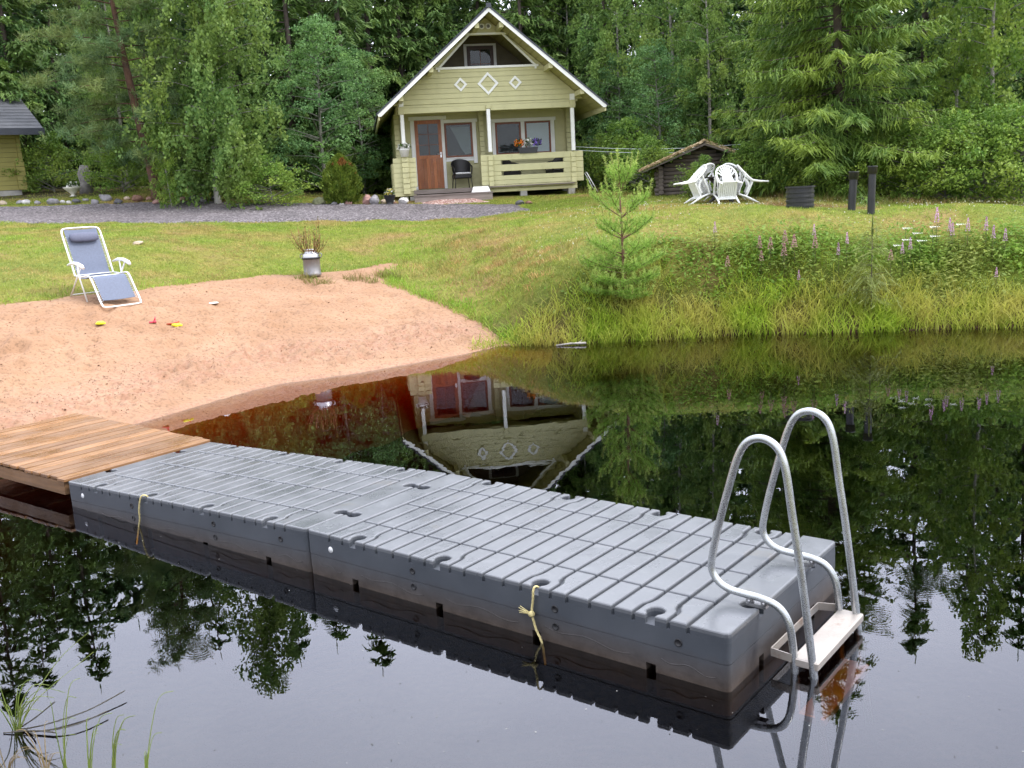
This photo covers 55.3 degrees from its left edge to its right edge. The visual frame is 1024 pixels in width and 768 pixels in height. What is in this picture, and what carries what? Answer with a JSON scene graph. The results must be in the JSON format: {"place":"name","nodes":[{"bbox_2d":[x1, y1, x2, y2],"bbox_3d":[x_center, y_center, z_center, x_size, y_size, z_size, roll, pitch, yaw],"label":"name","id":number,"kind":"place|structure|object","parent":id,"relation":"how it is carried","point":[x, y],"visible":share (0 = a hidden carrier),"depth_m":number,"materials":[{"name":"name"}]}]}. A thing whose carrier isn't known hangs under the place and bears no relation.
{"place":"outdoors","nodes":[
{"label":"outdoors","id":0,"kind":"place"},
{"bbox_2d":[0,201,528,223],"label":"gravel path","id":1,"kind":"structure","parent":0,"point":[148,212],"depth_m":26.85,"materials":[{"name":"gravel"}]},
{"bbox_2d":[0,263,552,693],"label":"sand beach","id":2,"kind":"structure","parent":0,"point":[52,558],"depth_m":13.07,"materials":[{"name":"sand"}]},
{"bbox_2d":[61,226,141,307],"bbox_3d":[-6.346,-1.823,15.092,1.237,1.027,0.829,18,21,36],"label":"reclining chair","id":3,"kind":"object","parent":2,"relation":"on","point":[89,261],"visible":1,"depth_m":15.15,"materials":[{"name":"fabric"}]},
{"bbox_2d":[0,413,209,494],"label":"wooden ramp","id":4,"kind":"structure","parent":2,"relation":"on","point":[57,454],"depth_m":9.25,"materials":[{"name":"brown wood"}]},
{"bbox_2d":[300,249,321,276],"bbox_3d":[-3.819,-2.314,18.613,0.342,0.505,0.342,8,15,44],"label":"milk can","id":5,"kind":"object","parent":2,"relation":"on","point":[312,264],"visible":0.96,"depth_m":18.49,"materials":[{"name":"metal"}]},
{"bbox_2d":[287,218,328,257],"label":"willow twigs","id":6,"kind":"object","parent":5,"relation":"in","point":[314,240],"visible":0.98,"depth_m":18.50,"materials":[{"name":"orange plant"}]},
{"bbox_2d":[422,198,489,203],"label":"brick chip path","id":7,"kind":"structure","parent":0,"point":[453,201],"depth_m":28.49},
{"bbox_2d":[0,179,1023,767],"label":"ground","id":8,"kind":"structure","parent":0,"point":[250,671],"depth_m":10.29,"materials":[{"name":"plant"}]},
{"bbox_2d":[0,98,44,195],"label":"log cabin","id":9,"kind":"object","parent":8,"relation":"on","point":[18,118],"visible":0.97,"depth_m":31.91,"materials":[{"name":"green paint"}]},
{"bbox_2d":[0,0,55,191],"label":"spruce tree","id":10,"kind":"object","parent":8,"relation":"on","point":[6,87],"visible":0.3,"depth_m":33.76,"materials":[{"name":"green plant"}]},
{"bbox_2d":[0,17,89,188],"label":"aspen tree","id":11,"kind":"object","parent":8,"relation":"on","point":[26,29],"visible":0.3,"depth_m":35.42,"materials":[{"name":"green plant"}]},
{"bbox_2d":[0,0,94,187],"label":"spruce tree","id":12,"kind":"object","parent":8,"relation":"on","point":[5,76],"visible":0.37,"depth_m":35.29,"materials":[{"name":"green plant"}]},
{"bbox_2d":[1,130,93,192],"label":"leafy bush","id":13,"kind":"object","parent":8,"relation":"on","point":[57,161],"visible":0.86,"depth_m":32.26,"materials":[{"name":"green plant"}]},
{"bbox_2d":[14,0,129,187],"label":"spruce tree","id":14,"kind":"object","parent":8,"relation":"on","point":[48,103],"visible":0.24,"depth_m":36.49,"materials":[{"name":"green plant"}]},
{"bbox_2d":[77,165,93,193],"bbox_3d":[-13.633,-6.489,31.202,0.472,0.998,0.465,-9,13,-29],"label":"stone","id":15,"kind":"object","parent":8,"relation":"on","point":[85,188],"visible":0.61,"depth_m":31.06,"materials":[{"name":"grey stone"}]},
{"bbox_2d":[45,0,148,185],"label":"spruce tree","id":16,"kind":"object","parent":8,"relation":"on","point":[62,25],"visible":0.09,"depth_m":38.60,"materials":[{"name":"green plant"}]},
{"bbox_2d":[60,0,156,187],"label":"birch tree","id":17,"kind":"object","parent":8,"relation":"on","point":[120,112],"visible":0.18,"depth_m":31.27,"materials":[{"name":"green plant"}]},
{"bbox_2d":[75,131,166,192],"bbox_3d":[-12.242,-6.793,30.510,2.616,2.316,2.459,-4,11,-6],"label":"leafy bush","id":18,"kind":"object","parent":8,"relation":"on","point":[108,158],"visible":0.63,"depth_m":30.29,"materials":[{"name":"green plant"}]},
{"bbox_2d":[14,0,235,200],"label":"pine tree","id":19,"kind":"object","parent":8,"relation":"on","point":[100,40],"visible":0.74,"depth_m":28.17,"materials":[{"name":"green plant"}]},
{"bbox_2d":[88,0,205,185],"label":"spruce tree","id":20,"kind":"object","parent":8,"relation":"on","point":[102,9],"visible":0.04,"depth_m":39.23,"materials":[{"name":"green plant"}]},
{"bbox_2d":[145,87,187,208],"bbox_3d":[-9.959,-6.694,28.005,1.050,3.589,1.238,-10,13,-32],"label":"birch tree","id":21,"kind":"object","parent":8,"relation":"on","point":[168,165],"visible":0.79,"depth_m":28.01,"materials":[{"name":"green plant"}]},
{"bbox_2d":[112,0,288,209],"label":"birch tree","id":22,"kind":"object","parent":8,"relation":"on","point":[219,120],"visible":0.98,"depth_m":27.70,"materials":[{"name":"green plant"}]},
{"bbox_2d":[173,1,288,186],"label":"spruce tree","id":23,"kind":"object","parent":8,"relation":"on","point":[244,40],"visible":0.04,"depth_m":35.36,"materials":[{"name":"green plant"}]},
{"bbox_2d":[233,0,314,186],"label":"spruce tree","id":24,"kind":"object","parent":8,"relation":"on","point":[272,40],"visible":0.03,"depth_m":38.36,"materials":[{"name":"green plant"}]},
{"bbox_2d":[227,153,322,206],"bbox_3d":[-7.066,-5.735,28.184,2.497,1.828,2.574,-12,14,-37],"label":"leafy bush","id":25,"kind":"object","parent":8,"relation":"on","point":[268,170],"visible":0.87,"depth_m":28.04,"materials":[{"name":"green plant"}]},
{"bbox_2d":[4,243,558,341],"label":"fringe grass","id":26,"kind":"structure","parent":8,"relation":"on","point":[393,281],"depth_m":17.28,"materials":[{"name":"plant"}]},
{"bbox_2d":[235,0,347,191],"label":"spruce tree","id":27,"kind":"object","parent":8,"relation":"on","point":[282,14],"visible":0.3,"depth_m":33.38,"materials":[{"name":"green plant"}]},
{"bbox_2d":[250,13,388,186],"bbox_3d":[-5.917,-8.639,30.997,3.815,5.977,3.958,4,13,33],"label":"aspen tree","id":28,"kind":"object","parent":8,"relation":"on","point":[312,23],"visible":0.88,"depth_m":30.67,"materials":[{"name":"green plant"}]},
{"bbox_2d":[285,0,355,167],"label":"spruce tree","id":29,"kind":"object","parent":8,"relation":"on","point":[305,15],"visible":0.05,"depth_m":39.66,"materials":[{"name":"green plant"}]},
{"bbox_2d":[268,0,398,193],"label":"spruce tree","id":30,"kind":"object","parent":8,"relation":"on","point":[348,34],"visible":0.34,"depth_m":33.77,"materials":[{"name":"green plant"}]},
{"bbox_2d":[318,152,363,203],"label":"thuja shrub","id":31,"kind":"object","parent":8,"relation":"on","point":[340,175],"visible":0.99,"depth_m":28.23,"materials":[{"name":"green plant"}]},
{"bbox_2d":[311,43,392,193],"bbox_3d":[-5.326,-8.877,33.499,3.562,5.380,3.434,-8,12,-25],"label":"aspen tree","id":32,"kind":"object","parent":8,"relation":"on","point":[377,98],"visible":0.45,"depth_m":33.00,"materials":[{"name":"green plant"}]},
{"bbox_2d":[313,0,419,192],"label":"spruce tree","id":33,"kind":"object","parent":8,"relation":"on","point":[382,39],"visible":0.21,"depth_m":36.82,"materials":[{"name":"green plant"}]},
{"bbox_2d":[352,0,446,191],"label":"spruce tree","id":34,"kind":"object","parent":8,"relation":"on","point":[425,40],"visible":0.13,"depth_m":37.51,"materials":[{"name":"green plant"}]},
{"bbox_2d":[381,0,459,95],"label":"tree","id":35,"kind":"object","parent":8,"relation":"on","point":[419,11],"visible":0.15,"depth_m":37.82,"materials":[{"name":"green plant"}]},
{"bbox_2d":[387,0,470,78],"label":"spruce tree","id":36,"kind":"object","parent":8,"relation":"on","point":[435,13],"visible":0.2,"depth_m":37.72,"materials":[{"name":"green plant"}]},
{"bbox_2d":[441,0,512,41],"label":"spruce tree","id":37,"kind":"object","parent":8,"relation":"on","point":[478,8],"visible":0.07,"depth_m":38.88,"materials":[{"name":"green plant"}]},
{"bbox_2d":[373,3,607,202],"bbox_3d":[-1.215,-8.728,32.536,6.699,5.755,9.495,-5,11,-8],"label":"log cabin","id":38,"kind":"object","parent":8,"relation":"on","point":[485,88],"visible":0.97,"depth_m":29.34,"materials":[{"name":"yellow paint"}]},
{"bbox_2d":[414,120,444,188],"bbox_3d":[-2.577,-7.147,30.452,0.820,2.080,0.107,-5,11,-8],"label":"door","id":39,"kind":"structure","parent":38,"relation":"in","point":[428,139],"depth_m":30.47,"materials":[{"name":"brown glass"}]},
{"bbox_2d":[444,122,473,157],"bbox_3d":[-1.667,-7.621,30.536,0.866,1.040,0.041,-5,11,-8],"label":"window","id":40,"kind":"structure","parent":38,"relation":"in","point":[458,136],"depth_m":30.54,"materials":[{"name":"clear glass"}]},
{"bbox_2d":[451,159,472,187],"bbox_3d":[-1.569,-6.540,30.351,0.644,0.901,0.611,-6,11,-13],"label":"wicker armchair","id":41,"kind":"object","parent":38,"relation":"on","point":[460,168],"visible":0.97,"depth_m":30.44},
{"bbox_2d":[466,46,493,65],"bbox_3d":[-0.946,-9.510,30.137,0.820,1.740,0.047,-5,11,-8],"label":"window","id":42,"kind":"structure","parent":38,"relation":"in","point":[476,55],"depth_m":30.03,"materials":[{"name":"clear glass"}]},
{"bbox_2d":[495,122,520,154],"bbox_3d":[-0.116,-7.725,30.755,0.810,0.995,0.041,-5,11,-8],"label":"window","id":43,"kind":"structure","parent":38,"relation":"in","point":[506,133],"depth_m":30.75,"materials":[{"name":"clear glass"}]},
{"bbox_2d":[514,137,541,153],"bbox_3d":[0.478,-7.170,29.304,0.866,0.475,0.349,-5,11,-8],"label":"flower box","id":44,"kind":"object","parent":38,"relation":"on","point":[529,148],"visible":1,"depth_m":29.24,"materials":[{"name":"multicoloured plastic"}]},
{"bbox_2d":[524,120,550,152],"bbox_3d":[0.817,-7.800,30.884,0.820,0.995,0.041,-5,11,-8],"label":"window","id":45,"kind":"structure","parent":38,"relation":"in","point":[537,129],"depth_m":30.88,"materials":[{"name":"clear glass"}]},
{"bbox_2d":[409,224,606,317],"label":"slope grass","id":46,"kind":"structure","parent":8,"relation":"on","point":[519,257],"depth_m":18.33,"materials":[{"name":"plant"}]},
{"bbox_2d":[0,183,1023,337],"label":"lawn grass","id":47,"kind":"structure","parent":8,"relation":"on","point":[676,208],"depth_m":20.35,"materials":[{"name":"plant"}]},
{"bbox_2d":[0,0,1023,184],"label":"forest","id":48,"kind":"object","parent":8,"relation":"on","point":[506,5],"depth_m":41.87,"materials":[{"name":"plant"}]},
{"bbox_2d":[493,0,571,69],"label":"birch tree","id":49,"kind":"object","parent":8,"relation":"on","point":[525,13],"visible":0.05,"depth_m":38.22,"materials":[{"name":"green plant"}]},
{"bbox_2d":[496,0,578,188],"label":"spruce tree","id":50,"kind":"object","parent":8,"relation":"on","point":[513,15],"visible":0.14,"depth_m":37.41,"materials":[{"name":"green plant"}]},
{"bbox_2d":[522,0,592,183],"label":"spruce tree","id":51,"kind":"object","parent":8,"relation":"on","point":[550,37],"visible":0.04,"depth_m":38.00,"materials":[{"name":"green plant"}]},
{"bbox_2d":[539,0,611,167],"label":"birch tree","id":52,"kind":"object","parent":8,"relation":"on","point":[575,53],"visible":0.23,"depth_m":37.87,"materials":[{"name":"green plant"}]},
{"bbox_2d":[546,0,614,183],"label":"spruce tree","id":53,"kind":"object","parent":8,"relation":"on","point":[570,49],"visible":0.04,"depth_m":39.25,"materials":[{"name":"green plant"}]},
{"bbox_2d":[141,186,1023,285],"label":"grass tufts","id":54,"kind":"object","parent":8,"relation":"on","point":[768,195],"visible":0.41,"depth_m":21.84,"materials":[{"name":"plant"}]},
{"bbox_2d":[569,0,651,186],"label":"spruce tree","id":55,"kind":"object","parent":8,"relation":"on","point":[591,46],"visible":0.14,"depth_m":34.64,"materials":[{"name":"green plant"}]},
{"bbox_2d":[575,120,647,189],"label":"leafy bush","id":56,"kind":"object","parent":8,"relation":"on","point":[600,141],"visible":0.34,"depth_m":30.78,"materials":[{"name":"green plant"}]},
{"bbox_2d":[573,0,668,175],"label":"birch tree","id":57,"kind":"object","parent":8,"relation":"on","point":[597,61],"visible":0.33,"depth_m":33.69,"materials":[{"name":"green plant"}]},
{"bbox_2d":[576,148,667,301],"bbox_3d":[1.728,-2.537,15.772,1.474,2.519,1.492,-3,11,0],"label":"pine sapling","id":58,"kind":"object","parent":8,"relation":"on","point":[625,266],"visible":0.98,"depth_m":15.61,"materials":[{"name":"green plant"}]},
{"bbox_2d":[580,51,668,178],"bbox_3d":[3.769,-8.847,33.257,3.052,4.782,3.166,-8,12,-23],"label":"aspen tree","id":59,"kind":"object","parent":8,"relation":"on","point":[614,79],"visible":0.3,"depth_m":32.79,"materials":[{"name":"green plant"}]},
{"bbox_2d":[585,115,681,190],"bbox_3d":[3.681,-6.828,29.740,3.029,2.681,2.847,3,13,28],"label":"leafy bush","id":60,"kind":"object","parent":8,"relation":"on","point":[626,137],"visible":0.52,"depth_m":29.53,"materials":[{"name":"green plant"}]},
{"bbox_2d":[588,0,692,184],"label":"spruce tree","id":61,"kind":"object","parent":8,"relation":"on","point":[630,43],"visible":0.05,"depth_m":37.35,"materials":[{"name":"green plant"}]},
{"bbox_2d":[606,135,679,192],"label":"leafy bush","id":62,"kind":"object","parent":8,"relation":"on","point":[646,156],"visible":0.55,"depth_m":27.41,"materials":[{"name":"green plant"}]},
{"bbox_2d":[606,38,699,177],"bbox_3d":[4.349,-8.124,30.027,3.052,4.782,3.166,-2,11,7],"label":"aspen tree","id":63,"kind":"object","parent":8,"relation":"on","point":[661,51],"visible":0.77,"depth_m":29.61,"materials":[{"name":"green plant"}]},
{"bbox_2d":[611,0,726,161],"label":"birch tree","id":64,"kind":"object","parent":8,"relation":"on","point":[657,7],"visible":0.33,"depth_m":31.85,"materials":[{"name":"green plant"}]},
{"bbox_2d":[632,0,712,161],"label":"spruce tree","id":65,"kind":"object","parent":8,"relation":"on","point":[675,17],"visible":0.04,"depth_m":37.02,"materials":[{"name":"green plant"}]},
{"bbox_2d":[673,164,709,203],"bbox_3d":[4.404,-4.776,23.429,0.840,0.666,0.568,-29,15,-6],"label":"plastic armchair","id":66,"kind":"object","parent":8,"relation":"on","point":[694,187],"visible":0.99,"depth_m":23.32,"materials":[{"name":"plastic"}]},
{"bbox_2d":[669,154,720,197],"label":"leafy bush","id":67,"kind":"object","parent":8,"relation":"on","point":[699,164],"visible":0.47,"depth_m":25.30,"materials":[{"name":"green plant"}]},
{"bbox_2d":[684,163,716,200],"bbox_3d":[4.708,-4.944,24.023,0.568,0.666,0.840,-11,-11,-34],"label":"plastic armchair","id":68,"kind":"object","parent":8,"relation":"on","point":[703,187],"visible":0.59,"depth_m":24.03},
{"bbox_2d":[637,139,770,195],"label":"log shed","id":69,"kind":"structure","parent":8,"relation":"on","point":[663,178],"depth_m":26.29,"materials":[{"name":"wood"}]},
{"bbox_2d":[665,0,753,157],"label":"birch tree","id":70,"kind":"object","parent":8,"relation":"on","point":[705,81],"visible":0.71,"depth_m":29.69,"materials":[{"name":"green plant"}]},
{"bbox_2d":[713,165,742,202],"bbox_3d":[5.074,-4.692,23.042,0.568,0.666,0.840,-3,35,-2],"label":"plastic armchair","id":71,"kind":"object","parent":8,"relation":"on","point":[727,181],"visible":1,"depth_m":23.05,"materials":[{"name":"plastic"}]},
{"bbox_2d":[664,0,795,176],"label":"spruce tree","id":72,"kind":"object","parent":8,"relation":"on","point":[729,17],"visible":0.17,"depth_m":31.32,"materials":[{"name":"green plant"}]},
{"bbox_2d":[467,224,1023,349],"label":"bank grass","id":73,"kind":"structure","parent":8,"relation":"on","point":[650,320],"depth_m":15.51,"materials":[{"name":"plant"}]},
{"bbox_2d":[712,139,785,194],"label":"leafy bush","id":74,"kind":"object","parent":8,"relation":"on","point":[749,160],"visible":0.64,"depth_m":25.11,"materials":[{"name":"green plant"}]},
{"bbox_2d":[736,165,768,201],"bbox_3d":[5.663,-4.810,23.487,0.840,0.666,0.568,22,13,3],"label":"plastic armchair","id":75,"kind":"object","parent":8,"relation":"on","point":[747,182],"visible":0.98,"depth_m":23.30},
{"bbox_2d":[526,201,1023,317],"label":"meadow herbs","id":76,"kind":"object","parent":8,"relation":"on","point":[1018,248],"visible":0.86,"depth_m":16.07,"materials":[{"name":"green plant"}]},
{"bbox_2d":[740,124,816,194],"bbox_3d":[7.051,-5.762,25.875,2.478,2.194,2.329,-3,11,2],"label":"leafy bush","id":77,"kind":"object","parent":8,"relation":"on","point":[775,157],"visible":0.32,"depth_m":25.38,"materials":[{"name":"green plant"}]},
{"bbox_2d":[738,0,826,189],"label":"birch tree","id":78,"kind":"object","parent":8,"relation":"on","point":[754,93],"visible":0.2,"depth_m":26.27,"materials":[{"name":"green plant"}]},
{"bbox_2d":[717,0,859,176],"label":"spruce tree","id":79,"kind":"object","parent":8,"relation":"on","point":[821,11],"visible":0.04,"depth_m":30.99,"materials":[{"name":"green plant"}]},
{"bbox_2d":[785,185,814,208],"bbox_3d":[5.404,-3.477,18.330,0.550,0.460,0.550,-3,11,0],"label":"well ring","id":80,"kind":"object","parent":8,"relation":"on","point":[799,196],"visible":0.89,"depth_m":18.11,"materials":[{"name":"concrete"}]},
{"bbox_2d":[772,120,866,194],"bbox_3d":[7.975,-5.544,24.838,2.459,2.316,2.616,2,12,26],"label":"leafy bush","id":81,"kind":"object","parent":8,"relation":"on","point":[803,183],"visible":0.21,"depth_m":24.57,"materials":[{"name":"green plant"}]},
{"bbox_2d":[788,0,889,141],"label":"spruce tree","id":82,"kind":"object","parent":8,"relation":"on","point":[829,32],"visible":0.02,"depth_m":37.35,"materials":[{"name":"green plant"}]},
{"bbox_2d":[709,0,986,205],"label":"spruce tree","id":83,"kind":"object","parent":8,"relation":"on","point":[836,100],"visible":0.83,"depth_m":23.95,"materials":[{"name":"green plant"}]},
{"bbox_2d":[848,171,858,210],"bbox_3d":[6.267,-3.501,17.978,0.189,0.800,0.189,0,11,-1],"label":"vent pipe","id":84,"kind":"object","parent":8,"relation":"on","point":[853,177],"visible":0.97,"depth_m":17.91,"materials":[{"name":"black plastic"}]},
{"bbox_2d":[820,129,914,198],"bbox_3d":[8.675,-5.249,24.130,2.200,2.072,2.341,-2,11,6],"label":"leafy bush","id":85,"kind":"object","parent":8,"relation":"on","point":[862,169],"visible":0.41,"depth_m":23.79,"materials":[{"name":"green plant"}]},
{"bbox_2d":[834,215,907,311],"bbox_3d":[5.595,-1.831,15.246,1.051,1.600,0.955,-8,12,-24],"label":"spruce sapling","id":86,"kind":"object","parent":8,"relation":"on","point":[863,266],"visible":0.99,"depth_m":15.23,"materials":[{"name":"green plant"}]},
{"bbox_2d":[867,166,877,214],"bbox_3d":[6.474,-3.449,17.583,0.176,0.930,0.176,-2,11,0],"label":"vent pipe","id":87,"kind":"object","parent":8,"relation":"on","point":[872,172],"visible":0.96,"depth_m":17.53,"materials":[{"name":"black plastic"}]},
{"bbox_2d":[831,0,920,134],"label":"spruce tree","id":88,"kind":"object","parent":8,"relation":"on","point":[867,50],"visible":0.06,"depth_m":38.36,"materials":[{"name":"green plant"}]},
{"bbox_2d":[857,117,974,200],"bbox_3d":[9.661,-5.242,23.599,2.754,2.438,2.588,-4,11,-6],"label":"leafy bush","id":89,"kind":"object","parent":8,"relation":"on","point":[908,140],"visible":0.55,"depth_m":23.33,"materials":[{"name":"green plant"}]},
{"bbox_2d":[862,0,1013,183],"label":"spruce tree","id":90,"kind":"object","parent":8,"relation":"on","point":[905,16],"visible":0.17,"depth_m":29.35,"materials":[{"name":"green plant"}]},
{"bbox_2d":[892,107,1014,201],"bbox_3d":[10.525,-5.242,23.332,2.847,2.681,3.029,-1,11,9],"label":"leafy bush","id":91,"kind":"object","parent":8,"relation":"on","point":[927,190],"visible":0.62,"depth_m":22.89,"materials":[{"name":"green plant"}]},
{"bbox_2d":[890,0,1016,180],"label":"birch tree","id":92,"kind":"object","parent":8,"relation":"on","point":[943,87],"visible":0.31,"depth_m":27.22,"materials":[{"name":"green plant"}]},
{"bbox_2d":[906,103,1023,203],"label":"leafy bush","id":93,"kind":"object","parent":8,"relation":"on","point":[988,113],"visible":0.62,"depth_m":22.70,"materials":[{"name":"green plant"}]},
{"bbox_2d":[932,0,1023,192],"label":"birch tree","id":94,"kind":"object","parent":8,"relation":"on","point":[988,41],"visible":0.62,"depth_m":25.13,"materials":[{"name":"green plant"}]},
{"bbox_2d":[937,98,1023,204],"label":"leafy bush","id":95,"kind":"object","parent":8,"relation":"on","point":[1019,194],"visible":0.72,"depth_m":22.49,"materials":[{"name":"green plant"}]},
{"bbox_2d":[942,0,1023,163],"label":"spruce tree","id":96,"kind":"object","parent":8,"relation":"on","point":[1019,73],"visible":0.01,"depth_m":31.90,"materials":[{"name":"green plant"}]},
{"bbox_2d":[959,0,1023,174],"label":"spruce tree","id":97,"kind":"object","parent":8,"relation":"on","point":[1014,88],"visible":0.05,"depth_m":29.22,"materials":[{"name":"green plant"}]},
{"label":"water","id":98,"kind":"structure","parent":0,"visible":0},
{"bbox_2d":[0,632,92,741],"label":"water grass","id":99,"kind":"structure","parent":98,"relation":"in","point":[18,721],"depth_m":4.66,"materials":[{"name":"plant"}]},
{"bbox_2d":[3,690,124,738],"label":"dead stems","id":100,"kind":"object","parent":98,"relation":"on","point":[31,731],"visible":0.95,"depth_m":4.69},
{"bbox_2d":[50,678,79,767],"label":"water grass","id":101,"kind":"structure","parent":98,"relation":"in","point":[64,760],"depth_m":4.21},
{"bbox_2d":[86,713,110,767],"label":"water grass","id":102,"kind":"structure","parent":98,"relation":"in","point":[89,759],"depth_m":4.22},
{"bbox_2d":[69,442,445,589],"bbox_3d":[-2.108,0.964,7.929,3.000,0.430,1.448,3,13,37],"label":"floating pontoon","id":103,"kind":"object","parent":98,"relation":"on","point":[258,512],"visible":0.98,"depth_m":7.49,"materials":[{"name":"plastic"}]},
{"bbox_2d":[308,474,834,715],"bbox_3d":[0.285,1.146,6.111,3.000,0.430,1.448,5,14,37],"label":"floating pontoon","id":104,"kind":"object","parent":98,"relation":"on","point":[637,597],"visible":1,"depth_m":5.58,"materials":[{"name":"plastic"}]},
{"bbox_2d":[518,585,546,665],"bbox_3d":[0.110,1.309,5.314,0.139,0.430,0.128,-3,11,0],"label":"mooring rope","id":105,"kind":"object","parent":104,"relation":"hanging from","point":[531,613],"visible":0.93,"depth_m":5.30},
{"bbox_2d":[708,407,872,767],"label":"swim ladder","id":106,"kind":"object","parent":104,"relation":"attached to","point":[821,647],"visible":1,"depth_m":4.96,"materials":[{"name":"metal"}]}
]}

